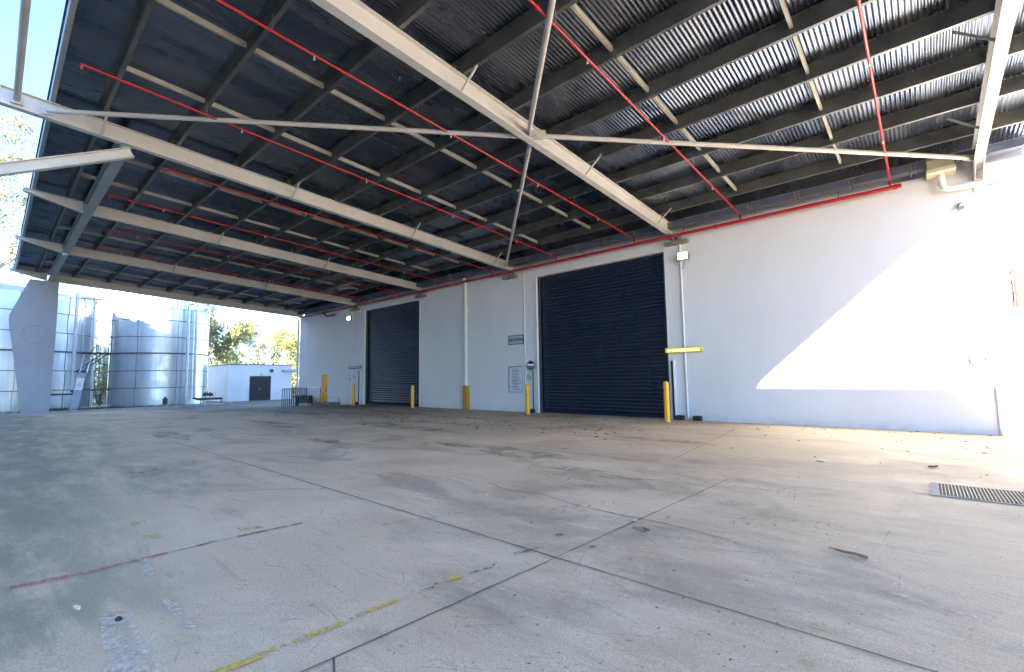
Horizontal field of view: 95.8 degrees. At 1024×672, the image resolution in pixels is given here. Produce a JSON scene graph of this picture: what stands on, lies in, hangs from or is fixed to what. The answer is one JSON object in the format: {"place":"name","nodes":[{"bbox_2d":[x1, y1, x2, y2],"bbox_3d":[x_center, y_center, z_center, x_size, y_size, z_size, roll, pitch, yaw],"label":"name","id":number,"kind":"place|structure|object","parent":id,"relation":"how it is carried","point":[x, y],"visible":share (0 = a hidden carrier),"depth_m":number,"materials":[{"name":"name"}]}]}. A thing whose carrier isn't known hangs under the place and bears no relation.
{"place":"outdoors","nodes":[
{"label":"outdoors","id":0,"kind":"place"},
{"bbox_2d":[0,108,38,267],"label":"gum tree","id":1,"kind":"object","parent":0,"point":[11,158],"visible":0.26,"depth_m":44.39,"materials":[{"name":"green plant"}]},
{"bbox_2d":[0,209,88,296],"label":"gum tree","id":2,"kind":"object","parent":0,"point":[10,256],"visible":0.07,"depth_m":50.04,"materials":[{"name":"green plant"}]},
{"bbox_2d":[73,604,80,609],"bbox_3d":[-1.997,1.248,2.125,0.040,0.017,0.018,-4,-6,28],"label":"bottle stub","id":3,"kind":"object","parent":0,"point":[76,607],"visible":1,"depth_m":2.12,"materials":[{"name":"white plastic"}]},
{"bbox_2d":[0,403,185,413],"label":"curb","id":4,"kind":"structure","parent":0,"point":[65,409],"depth_m":31.27,"materials":[{"name":"grey concrete"}]},
{"bbox_2d":[0,0,304,378],"label":"sky","id":5,"kind":"structure","parent":0,"point":[46,16],"materials":[{"name":"white"}]},
{"bbox_2d":[0,397,1023,671],"bbox_3d":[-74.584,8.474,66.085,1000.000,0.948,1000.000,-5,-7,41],"label":"ground","id":6,"kind":"structure","parent":0,"point":[918,547],"depth_m":3.05,"materials":[{"name":"concrete"}]},
{"bbox_2d":[9,279,58,413],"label":"concrete pillar","id":7,"kind":"structure","parent":6,"relation":"on","point":[32,319],"depth_m":23.62,"materials":[{"name":"paint"}]},
{"bbox_2d":[0,283,109,413],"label":"storage tank","id":8,"kind":"object","parent":6,"relation":"on","point":[68,358],"visible":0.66,"depth_m":31.44,"materials":[{"name":"metal"}]},
{"bbox_2d":[69,286,111,410],"bbox_3d":[-28.679,0.716,31.553,1.326,8.750,1.950,-5,-7,41],"label":"access ladder","id":9,"kind":"object","parent":8,"relation":"attached to","point":[76,395],"visible":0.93,"depth_m":31.21,"materials":[{"name":"metal"}]},
{"bbox_2d":[9,552,167,588],"bbox_3d":[-2.321,1.302,2.583,0.074,0.019,0.663,-5,-7,40],"label":"red line","id":10,"kind":"object","parent":6,"relation":"on","point":[101,568],"visible":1,"depth_m":2.54,"materials":[{"name":"red paint"}]},
{"bbox_2d":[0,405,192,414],"bbox_3d":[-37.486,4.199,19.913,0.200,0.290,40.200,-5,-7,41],"label":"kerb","id":11,"kind":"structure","parent":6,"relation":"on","point":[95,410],"depth_m":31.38,"materials":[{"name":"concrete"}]},
{"bbox_2d":[93,345,108,402],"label":"bush","id":12,"kind":"object","parent":6,"relation":"on","point":[99,384],"visible":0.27,"depth_m":43.40,"materials":[{"name":"green plant"}]},
{"bbox_2d":[99,609,162,671],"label":"pale mark","id":13,"kind":"object","parent":6,"relation":"on","point":[105,621],"visible":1,"depth_m":1.80,"materials":[{"name":"white paint"}]},
{"bbox_2d":[115,616,122,620],"bbox_3d":[-1.720,1.235,2.022,0.037,0.016,0.027,-5,-7,41],"label":"dark stone","id":14,"kind":"object","parent":13,"relation":"on","point":[118,618],"visible":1,"depth_m":2.02,"materials":[{"name":"black stone"}]},
{"bbox_2d":[93,288,186,402],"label":"storage tank","id":15,"kind":"object","parent":6,"relation":"on","point":[112,299],"visible":0.04,"depth_m":44.91,"materials":[{"name":"metal"}]},
{"bbox_2d":[138,544,154,575],"bbox_3d":[-2.187,1.322,2.755,0.066,0.004,0.707,3,-7,-40],"label":"pale mark","id":16,"kind":"object","parent":6,"relation":"on","point":[149,569],"visible":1,"depth_m":2.61,"materials":[{"name":"white paint"}]},
{"bbox_2d":[106,305,221,406],"bbox_3d":[-28.381,1.668,37.577,7.480,7.971,6.680,-5,-7,41],"label":"storage tank","id":17,"kind":"object","parent":6,"relation":"on","point":[158,356],"visible":0.98,"depth_m":35.23,"materials":[{"name":"metal"}]},
{"bbox_2d":[160,598,196,627],"bbox_3d":[-1.518,1.250,2.096,0.460,0.001,0.040,-5,-7,41],"label":"pale mark","id":18,"kind":"object","parent":6,"relation":"on","point":[165,601],"visible":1,"depth_m":2.14,"materials":[{"name":"white paint"}]},
{"bbox_2d":[187,403,228,406],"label":"concrete slab","id":19,"kind":"structure","parent":6,"relation":"on","point":[208,404],"depth_m":35.87,"materials":[{"name":"grey concrete"}]},
{"bbox_2d":[173,522,301,551],"bbox_3d":[-1.855,1.369,3.167,0.046,0.024,0.841,-5,-7,41],"label":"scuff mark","id":20,"kind":"object","parent":6,"relation":"on","point":[245,534],"visible":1,"depth_m":3.22,"materials":[{"name":"grey concrete"}]},
{"bbox_2d":[210,646,277,671],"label":"yellow line","id":21,"kind":"object","parent":6,"relation":"on","point":[234,665],"visible":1,"depth_m":1.71,"materials":[{"name":"yellow paint"}]},
{"bbox_2d":[206,364,295,402],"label":"pump shed","id":22,"kind":"structure","parent":6,"relation":"on","point":[228,383],"depth_m":43.14,"materials":[{"name":"paint"}]},
{"bbox_2d":[249,376,270,400],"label":"door","id":23,"kind":"structure","parent":22,"relation":"in","point":[259,386],"depth_m":43.23,"materials":[{"name":"metal"}]},
{"bbox_2d":[207,346,298,387],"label":"distant wood","id":24,"kind":"object","parent":6,"relation":"on","point":[251,360],"visible":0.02,"depth_m":113.82,"materials":[{"name":"green plant"}]},
{"bbox_2d":[281,387,306,406],"bbox_3d":[-15.115,4.190,31.756,2.672,1.328,0.864,-5,-7,41],"label":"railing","id":25,"kind":"object","parent":6,"relation":"on","point":[291,403],"visible":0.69,"depth_m":32.24,"materials":[{"name":"metal"}]},
{"bbox_2d":[298,403,311,405],"bbox_3d":[-13.740,4.663,30.686,1.100,0.390,0.400,-5,-7,41],"label":"concrete block","id":26,"kind":"object","parent":6,"relation":"on","point":[303,404],"depth_m":30.45,"materials":[{"name":"grey concrete"}]},
{"bbox_2d":[298,395,312,403],"bbox_3d":[-14.140,4.469,31.691,0.900,0.770,0.900,-5,-7,41],"label":"dark drum","id":27,"kind":"object","parent":6,"relation":"on","point":[302,399],"visible":0.71,"depth_m":31.38,"materials":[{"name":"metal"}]},
{"bbox_2d":[291,620,345,642],"bbox_3d":[-0.804,1.233,1.928,0.039,0.006,0.220,-5,-7,41],"label":"yellow line","id":28,"kind":"object","parent":6,"relation":"on","point":[339,623],"visible":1,"depth_m":1.93,"materials":[{"name":"yellow paint"}]},
{"bbox_2d":[306,387,340,404],"bbox_3d":[-12.111,3.948,29.619,4.690,1.351,0.044,-5,-7,41],"label":"hand rail","id":29,"kind":"object","parent":6,"relation":"on","point":[320,394],"visible":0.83,"depth_m":30.01,"materials":[{"name":"metal"}]},
{"bbox_2d":[308,401,339,405],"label":"door steps","id":30,"kind":"structure","parent":6,"relation":"on","point":[325,403],"depth_m":29.54,"materials":[{"name":"grey concrete"}]},
{"bbox_2d":[332,658,334,671],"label":"slab crack","id":31,"kind":"object","parent":6,"relation":"on","point":[333,662],"visible":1,"depth_m":1.70,"materials":[{"name":"grey concrete"}]},
{"bbox_2d":[352,385,354,404],"bbox_3d":[-9.041,3.391,26.391,0.236,1.200,0.236,-5,-7,41],"label":"bollard","id":32,"kind":"object","parent":6,"relation":"on","point":[353,394],"visible":0.81,"depth_m":26.33,"materials":[{"name":"yellow metal"}]},
{"bbox_2d":[355,599,398,616],"bbox_3d":[-0.623,1.257,2.141,0.031,0.006,0.220,-5,-7,41],"label":"yellow line","id":33,"kind":"object","parent":6,"relation":"on","point":[380,605],"visible":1,"depth_m":2.15,"materials":[{"name":"yellow paint"}]},
{"bbox_2d":[411,385,413,407],"bbox_3d":[-4.963,3.046,23.064,0.236,1.170,0.236,-5,-7,41],"label":"bollard","id":34,"kind":"object","parent":6,"relation":"on","point":[412,396],"visible":0.9,"depth_m":23.00,"materials":[{"name":"yellow metal"}]},
{"bbox_2d":[445,574,462,580],"bbox_3d":[-0.311,1.295,2.478,0.049,0.003,0.101,-5,-7,41],"label":"yellow line","id":35,"kind":"object","parent":6,"relation":"on","point":[456,576],"visible":1,"depth_m":2.48,"materials":[{"name":"yellow paint"}]},
{"bbox_2d":[13,419,1006,666],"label":"pale litter","id":36,"kind":"object","parent":6,"relation":"on","point":[487,494],"visible":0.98,"depth_m":5.09,"materials":[{"name":"white paper"}]},
{"bbox_2d":[87,415,936,671],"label":"long joint","id":37,"kind":"object","parent":6,"relation":"on","point":[610,573],"visible":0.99,"depth_m":2.48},
{"bbox_2d":[301,479,727,671],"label":"cross joint","id":38,"kind":"object","parent":6,"relation":"on","point":[480,591],"visible":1,"depth_m":2.22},
{"bbox_2d":[525,385,530,414],"bbox_3d":[0.601,2.451,17.662,0.236,1.190,0.236,-5,-7,41],"label":"bollard","id":39,"kind":"object","parent":6,"relation":"on","point":[527,391],"visible":0.88,"depth_m":17.60,"materials":[{"name":"yellow metal"}]},
{"bbox_2d":[225,411,927,493],"bbox_3d":[-4.367,2.372,12.223,22.961,0.010,0.370,-5,-7,41],"label":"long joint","id":40,"kind":"object","parent":6,"relation":"on","point":[657,458],"visible":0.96,"depth_m":6.28,"materials":[{"name":"grey concrete"}]},
{"bbox_2d":[183,426,993,669],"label":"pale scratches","id":41,"kind":"object","parent":6,"relation":"on","point":[577,566],"visible":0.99,"depth_m":2.89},
{"bbox_2d":[488,482,738,542],"bbox_3d":[0.624,1.472,4.019,0.106,0.008,2.613,4,-7,-44],"label":"slab crack","id":42,"kind":"object","parent":6,"relation":"on","point":[614,513],"visible":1,"depth_m":3.72,"materials":[{"name":"black concrete"}]},
{"bbox_2d":[207,404,1023,667],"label":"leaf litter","id":43,"kind":"object","parent":6,"relation":"on","point":[612,462],"visible":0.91,"depth_m":10.51,"materials":[{"name":"brown plant"}]},
{"bbox_2d":[296,136,1023,435],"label":"warehouse","id":44,"kind":"structure","parent":6,"relation":"on","point":[884,310],"depth_m":13.70,"materials":[{"name":"white paint"}]},
{"bbox_2d":[321,373,328,401],"bbox_3d":[-12.649,3.574,31.127,0.940,2.085,0.113,-5,-7,41],"label":"side door","id":45,"kind":"structure","parent":44,"relation":"in","point":[324,377],"depth_m":31.11,"materials":[{"name":"yellow paint"}]},
{"bbox_2d":[348,366,361,368],"bbox_3d":[-9.693,1.933,28.571,1.338,0.170,0.160,-5,-7,41],"label":"dock light","id":46,"kind":"object","parent":44,"relation":"attached to","point":[354,367],"visible":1,"depth_m":28.46,"materials":[{"name":"grey metal"}]},
{"bbox_2d":[358,370,359,403],"bbox_3d":[-9.314,3.149,28.203,0.110,2.100,0.065,-5,-7,41],"label":"guide post","id":47,"kind":"object","parent":44,"relation":"attached to","point":[359,387],"visible":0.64,"depth_m":28.18,"materials":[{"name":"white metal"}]},
{"bbox_2d":[367,301,418,405],"bbox_3d":[-6.813,1.079,26.403,5.280,5.671,0.060,-5,-7,41],"label":"roller door","id":48,"kind":"structure","parent":44,"relation":"in","point":[393,331],"depth_m":26.32,"materials":[{"name":"black metal"}]},
{"bbox_2d":[0,0,1023,316],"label":"canopy","id":49,"kind":"object","parent":44,"relation":"attached to","point":[746,100],"visible":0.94,"depth_m":10.12,"materials":[{"name":"grey metal"}]},
{"bbox_2d":[80,0,901,319],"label":"sprinkler pipework","id":50,"kind":"object","parent":49,"relation":"hanging from","point":[628,100],"visible":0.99,"depth_m":12.41,"materials":[{"name":"red paint"}]},
{"bbox_2d":[508,366,522,391],"bbox_3d":[0.151,1.860,19.854,0.790,1.110,0.033,-5,-7,41],"label":"safety board","id":51,"kind":"object","parent":44,"relation":"attached to","point":[515,378],"visible":1,"depth_m":19.84,"materials":[{"name":"grey metal"}]},
{"bbox_2d":[509,334,523,344],"bbox_3d":[0.186,0.166,19.948,0.860,0.400,0.040,-5,-7,41],"label":"receiving sign","id":52,"kind":"object","parent":44,"relation":"attached to","point":[515,339],"visible":1,"depth_m":19.92,"materials":[{"name":"grey metal"}]},
{"bbox_2d":[527,360,534,369],"bbox_3d":[0.809,1.206,19.020,0.364,0.400,0.350,0,-5,-11],"label":"convex mirror","id":53,"kind":"object","parent":44,"relation":"attached to","point":[530,365],"visible":1,"depth_m":18.95,"materials":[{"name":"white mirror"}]},
{"bbox_2d":[540,253,667,417],"bbox_3d":[3.251,0.130,17.470,5.420,5.638,0.060,-5,-7,41],"label":"roller door","id":54,"kind":"structure","parent":44,"relation":"in","point":[603,327],"depth_m":17.24,"materials":[{"name":"metal"}]},
{"bbox_2d":[671,359,677,419],"bbox_3d":[5.325,1.754,15.191,0.120,1.960,0.095,-5,-7,41],"label":"guide post","id":55,"kind":"object","parent":44,"relation":"attached to","point":[674,390],"visible":0.89,"depth_m":15.17,"materials":[{"name":"white metal"}]},
{"bbox_2d":[677,251,689,266],"bbox_3d":[5.628,-2.473,15.099,0.430,0.488,0.310,-5,-7,41],"label":"flood light","id":56,"kind":"object","parent":44,"relation":"attached to","point":[683,256],"visible":1,"depth_m":14.99,"materials":[{"name":"grey metal"}]},
{"bbox_2d":[665,346,702,352],"bbox_3d":[5.578,0.449,15.021,1.198,0.170,0.160,-5,-7,41],"label":"dock light","id":57,"kind":"object","parent":44,"relation":"attached to","point":[685,349],"visible":1,"depth_m":14.95,"materials":[{"name":"yellow metal"}]},
{"bbox_2d":[958,202,965,209],"bbox_3d":[10.565,-3.053,10.861,0.120,0.150,0.110,-5,-7,41],"label":"security sensor","id":58,"kind":"object","parent":44,"relation":"attached to","point":[962,205],"visible":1,"depth_m":10.83,"materials":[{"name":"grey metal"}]},
{"bbox_2d":[968,353,986,365],"bbox_3d":[10.640,0.530,10.573,0.300,0.300,0.029,-5,-7,41],"label":"speed sign","id":59,"kind":"object","parent":44,"relation":"attached to","point":[977,359],"visible":1,"depth_m":10.57,"materials":[{"name":"white metal"}]},
{"bbox_2d":[1004,307,1023,315],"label":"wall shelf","id":60,"kind":"object","parent":44,"relation":"attached to","point":[1015,311],"depth_m":10.89,"materials":[{"name":"white paint"}]},
{"bbox_2d":[1009,259,1023,307],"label":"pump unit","id":61,"kind":"object","parent":60,"relation":"on","point":[1011,270],"visible":0.91,"depth_m":10.92,"materials":[{"name":"white metal"}]},
{"bbox_2d":[663,381,671,422],"bbox_3d":[4.647,2.002,13.887,0.236,1.270,0.236,-5,-7,41],"label":"bollard","id":62,"kind":"object","parent":6,"relation":"on","point":[666,401],"visible":0.93,"depth_m":13.83,"materials":[{"name":"yellow metal"}]},
{"bbox_2d":[675,415,684,419],"bbox_3d":[5.436,2.642,14.956,0.250,0.160,0.195,-5,-7,41],"label":"rubber block","id":63,"kind":"object","parent":6,"relation":"on","point":[679,417],"depth_m":14.89,"materials":[{"name":"black rubber"}]},
{"bbox_2d":[693,416,702,420],"bbox_3d":[5.854,2.602,14.586,0.250,0.160,0.195,-5,-7,41],"label":"rubber block","id":64,"kind":"object","parent":6,"relation":"on","point":[697,418],"depth_m":14.51,"materials":[{"name":"black rubber"}]},
{"bbox_2d":[829,547,868,558],"bbox_3d":[2.078,1.334,2.863,0.206,0.031,0.068,-5,-7,41],"label":"bark strip","id":65,"kind":"object","parent":6,"relation":"on","point":[855,553],"visible":1,"depth_m":2.84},
{"bbox_2d":[882,588,977,617],"bbox_3d":[1.981,1.274,2.214,0.071,0.004,0.377,3,-6,-34],"label":"pale mark","id":66,"kind":"object","parent":6,"relation":"on","point":[923,603],"visible":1,"depth_m":2.26,"materials":[{"name":"white paint"}]},
{"bbox_2d":[930,482,1023,505],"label":"drain grate","id":67,"kind":"object","parent":6,"relation":"on","point":[979,493],"visible":1,"depth_m":4.50,"materials":[{"name":"grey metal"}]},
{"bbox_3d":[-28.548,4.970,31.413,1.100,0.250,1.500,-5,-7,41],"label":"mossy plinth","id":68,"kind":"object","parent":6,"relation":"on","visible":0},
{"bbox_2d":[89,389,110,405],"bbox_3d":[-28.404,4.372,31.866,0.560,1.418,1.100,-5,-7,41],"label":"valve stand","id":69,"kind":"object","parent":68,"relation":"on","point":[99,402],"visible":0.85,"depth_m":31.80,"materials":[{"name":"metal"}]},
{"label":"verge","id":70,"kind":"structure","parent":0,"visible":0},
{"bbox_2d":[187,301,206,310],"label":"gum tree","id":71,"kind":"object","parent":70,"relation":"on","point":[191,304],"visible":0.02,"depth_m":73.74,"materials":[{"name":"green plant"}]},
{"bbox_2d":[187,303,236,362],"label":"gum tree","id":72,"kind":"object","parent":70,"relation":"on","point":[220,310],"visible":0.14,"depth_m":61.27,"materials":[{"name":"green plant"}]},
{"bbox_2d":[206,357,229,397],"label":"bush","id":73,"kind":"object","parent":70,"relation":"on","point":[213,364],"visible":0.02,"depth_m":50.40,"materials":[{"name":"green plant"}]},
{"bbox_2d":[208,313,250,363],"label":"gum tree","id":74,"kind":"object","parent":70,"relation":"on","point":[242,355],"visible":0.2,"depth_m":71.87,"materials":[{"name":"green plant"}]},
{"bbox_2d":[200,303,268,364],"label":"gum tree","id":75,"kind":"object","parent":70,"relation":"on","point":[241,328],"visible":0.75,"depth_m":54.74,"materials":[{"name":"green plant"}]},
{"bbox_2d":[207,353,264,369],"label":"bush","id":76,"kind":"object","parent":70,"relation":"on","point":[236,361],"visible":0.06,"depth_m":59.74,"materials":[{"name":"green plant"}]},
{"bbox_2d":[241,318,275,363],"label":"gum tree","id":77,"kind":"object","parent":70,"relation":"on","point":[260,347],"visible":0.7,"depth_m":84.45,"materials":[{"name":"green plant"}]},
{"bbox_2d":[256,330,289,363],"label":"gum tree","id":78,"kind":"object","parent":70,"relation":"on","point":[278,355],"visible":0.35,"depth_m":90.74,"materials":[{"name":"green plant"}]},
{"bbox_2d":[250,352,298,386],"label":"bush","id":79,"kind":"object","parent":70,"relation":"on","point":[277,362],"visible":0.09,"depth_m":64.51,"materials":[{"name":"green plant"}]},
{"bbox_2d":[265,320,299,381],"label":"gum tree","id":80,"kind":"object","parent":70,"relation":"on","point":[280,335],"visible":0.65,"depth_m":81.95,"materials":[{"name":"green plant"}]},
{"bbox_2d":[268,349,299,395],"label":"bush","id":81,"kind":"object","parent":70,"relation":"on","point":[293,384],"visible":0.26,"depth_m":54.40,"materials":[{"name":"green plant"}]},
{"bbox_2d":[283,341,299,363],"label":"gum tree","id":82,"kind":"object","parent":70,"relation":"on","point":[294,354],"visible":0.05,"depth_m":69.80,"materials":[{"name":"green plant"}]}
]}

